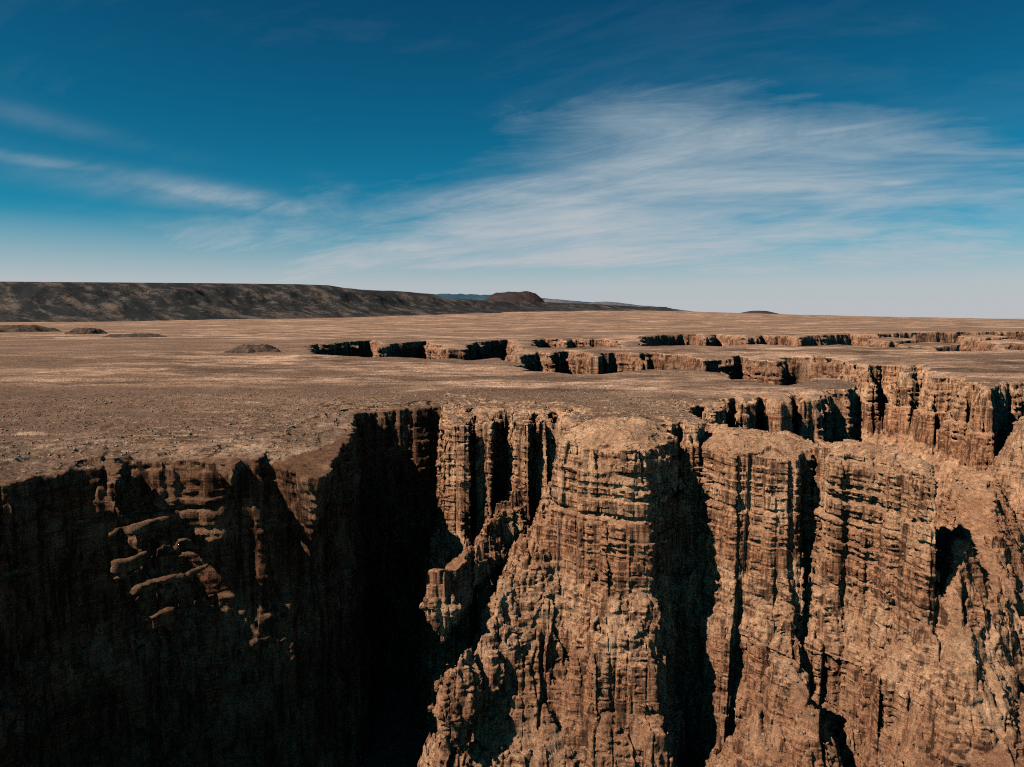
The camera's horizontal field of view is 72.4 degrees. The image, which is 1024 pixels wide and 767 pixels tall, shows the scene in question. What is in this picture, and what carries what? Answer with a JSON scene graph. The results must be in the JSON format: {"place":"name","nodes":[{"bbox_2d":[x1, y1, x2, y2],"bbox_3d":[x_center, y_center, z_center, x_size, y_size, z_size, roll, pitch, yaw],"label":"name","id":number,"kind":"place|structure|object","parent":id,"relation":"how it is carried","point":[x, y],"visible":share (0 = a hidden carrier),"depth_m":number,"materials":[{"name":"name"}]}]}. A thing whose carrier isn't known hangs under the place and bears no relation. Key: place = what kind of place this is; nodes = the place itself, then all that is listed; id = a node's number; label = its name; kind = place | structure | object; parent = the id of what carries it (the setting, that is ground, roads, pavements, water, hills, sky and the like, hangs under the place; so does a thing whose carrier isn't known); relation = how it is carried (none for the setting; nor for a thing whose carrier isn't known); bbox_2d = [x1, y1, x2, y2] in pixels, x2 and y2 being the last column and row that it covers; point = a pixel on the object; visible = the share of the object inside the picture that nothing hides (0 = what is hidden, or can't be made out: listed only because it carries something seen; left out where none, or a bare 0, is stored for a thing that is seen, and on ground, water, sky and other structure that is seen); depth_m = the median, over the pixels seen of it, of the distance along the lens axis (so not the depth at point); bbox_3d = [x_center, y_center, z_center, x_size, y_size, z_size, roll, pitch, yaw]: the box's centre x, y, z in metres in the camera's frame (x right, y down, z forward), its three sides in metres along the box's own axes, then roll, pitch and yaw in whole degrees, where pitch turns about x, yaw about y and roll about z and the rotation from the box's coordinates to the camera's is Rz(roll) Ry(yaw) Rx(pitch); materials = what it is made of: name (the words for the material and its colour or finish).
{"place":"outdoors","nodes":[
{"label":"outdoors","id":0,"kind":"place"},
{"bbox_2d":[0,393,446,766],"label":"canyon wall","id":1,"kind":"structure","parent":0,"point":[205,607],"depth_m":338.92,"materials":[{"name":"brown stone"}]},
{"bbox_2d":[0,282,678,321],"bbox_3d":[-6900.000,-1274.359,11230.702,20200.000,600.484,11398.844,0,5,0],"label":"mesa","id":2,"kind":"structure","parent":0,"point":[71,301],"depth_m":9464.07,"materials":[{"name":"brown stone"}]},
{"bbox_2d":[361,681,425,766],"bbox_3d":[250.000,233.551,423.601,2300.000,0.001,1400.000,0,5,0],"label":"canyon floor","id":3,"kind":"structure","parent":0,"point":[397,741],"depth_m":462.47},
{"bbox_2d":[418,408,679,766],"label":"rock buttress","id":4,"kind":"object","parent":3,"relation":"on","point":[636,688],"visible":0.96,"depth_m":358.33,"materials":[{"name":"brown stone"}]},
{"bbox_2d":[450,427,1023,766],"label":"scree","id":5,"kind":"structure","parent":3,"relation":"on","point":[797,654],"depth_m":353.01,"materials":[{"name":"stone"}]},
{"bbox_2d":[661,414,820,766],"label":"rock pillar","id":6,"kind":"object","parent":3,"relation":"on","point":[717,659],"visible":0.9,"depth_m":378.39,"materials":[{"name":"brown stone"}]},
{"bbox_2d":[787,439,988,766],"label":"rock fin","id":7,"kind":"object","parent":3,"relation":"on","point":[932,747],"visible":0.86,"depth_m":339.64,"materials":[{"name":"brown stone"}]},
{"bbox_2d":[0,310,1023,471],"bbox_3d":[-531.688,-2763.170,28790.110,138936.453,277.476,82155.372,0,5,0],"label":"ground","id":8,"kind":"structure","parent":0,"point":[25,361],"depth_m":811.88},
{"bbox_2d":[0,325,61,331],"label":"rocky knoll","id":9,"kind":"structure","parent":8,"relation":"on","point":[20,328],"depth_m":3058.79,"materials":[{"name":"brown stone"}]},
{"bbox_2d":[64,327,107,333],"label":"rocky knoll","id":10,"kind":"structure","parent":8,"relation":"on","point":[77,330],"depth_m":2682.90,"materials":[{"name":"stone"}]},
{"bbox_2d":[103,333,167,337],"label":"rocky knoll","id":11,"kind":"structure","parent":8,"relation":"on","point":[137,335],"depth_m":2234.10,"materials":[{"name":"brown stone"}]},
{"bbox_2d":[224,344,280,352],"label":"rocky knoll","id":12,"kind":"structure","parent":8,"relation":"on","point":[248,348],"depth_m":1252.06,"materials":[{"name":"brown stone"}]},
{"bbox_2d":[0,387,770,472],"bbox_3d":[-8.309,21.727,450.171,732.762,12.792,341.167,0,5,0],"label":"loose stones","id":13,"kind":"object","parent":8,"relation":"on","point":[276,408],"visible":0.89,"depth_m":488.33,"materials":[{"name":"brown stone"}]},
{"bbox_2d":[2,347,1013,464],"bbox_3d":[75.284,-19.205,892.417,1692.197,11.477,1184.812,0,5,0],"label":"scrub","id":14,"kind":"object","parent":8,"relation":"on","point":[384,384],"visible":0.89,"depth_m":670.90,"materials":[{"name":"plant"}]},
{"bbox_2d":[432,294,591,302],"bbox_3d":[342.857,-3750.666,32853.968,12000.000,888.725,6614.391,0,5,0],"label":"hills","id":15,"kind":"structure","parent":0,"point":[467,296],"depth_m":31134.08,"materials":[{"name":"stone"}]},
{"bbox_2d":[0,0,1023,318],"label":"sky","id":16,"kind":"structure","parent":0,"point":[793,157],"materials":[{"name":"blue"}]},
{"bbox_2d":[486,291,543,304],"bbox_3d":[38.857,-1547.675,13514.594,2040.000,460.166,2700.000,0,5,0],"label":"butte","id":17,"kind":"object","parent":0,"point":[525,296],"visible":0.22,"depth_m":13002.44,"materials":[{"name":"stone"}]},
{"bbox_2d":[416,393,749,766],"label":"canyon wall","id":18,"kind":"structure","parent":0,"point":[460,468],"depth_m":454.97,"materials":[{"name":"brown stone"}]},
{"bbox_2d":[453,409,930,478],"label":"loose stones","id":19,"kind":"object","parent":18,"relation":"on","point":[710,435],"visible":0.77,"depth_m":398.15,"materials":[{"name":"brown stone"}]},
{"bbox_2d":[543,299,685,310],"bbox_3d":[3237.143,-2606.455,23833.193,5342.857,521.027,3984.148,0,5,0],"label":"hills","id":20,"kind":"structure","parent":0,"point":[568,301],"depth_m":22815.33,"materials":[{"name":"brown stone"}]},
{"bbox_2d":[268,336,999,385],"bbox_3d":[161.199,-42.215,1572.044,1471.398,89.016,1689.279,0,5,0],"label":"canyon wall","id":21,"kind":"structure","parent":0,"point":[529,355],"depth_m":1269.41,"materials":[{"name":"brown stone"}]},
{"bbox_2d":[742,311,777,313],"bbox_3d":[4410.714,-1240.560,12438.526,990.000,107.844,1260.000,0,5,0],"label":"butte","id":22,"kind":"object","parent":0,"point":[763,312],"visible":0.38,"depth_m":12184.82,"materials":[{"name":"stone"}]},
{"bbox_2d":[595,360,1023,507],"bbox_3d":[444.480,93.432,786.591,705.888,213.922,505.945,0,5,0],"label":"canyon wall","id":23,"kind":"structure","parent":0,"point":[946,420],"depth_m":692.73,"materials":[{"name":"brown stone"}]},
{"bbox_2d":[609,330,1023,351],"bbox_3d":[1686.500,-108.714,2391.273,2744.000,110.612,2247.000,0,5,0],"label":"canyon wall","id":24,"kind":"structure","parent":0,"point":[979,340],"depth_m":2637.18,"materials":[{"name":"brown stone"}]},
{"bbox_2d":[901,416,1023,766],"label":"canyon wall","id":25,"kind":"structure","parent":0,"point":[954,671],"depth_m":319.73,"materials":[{"name":"brown stone"}]}
]}

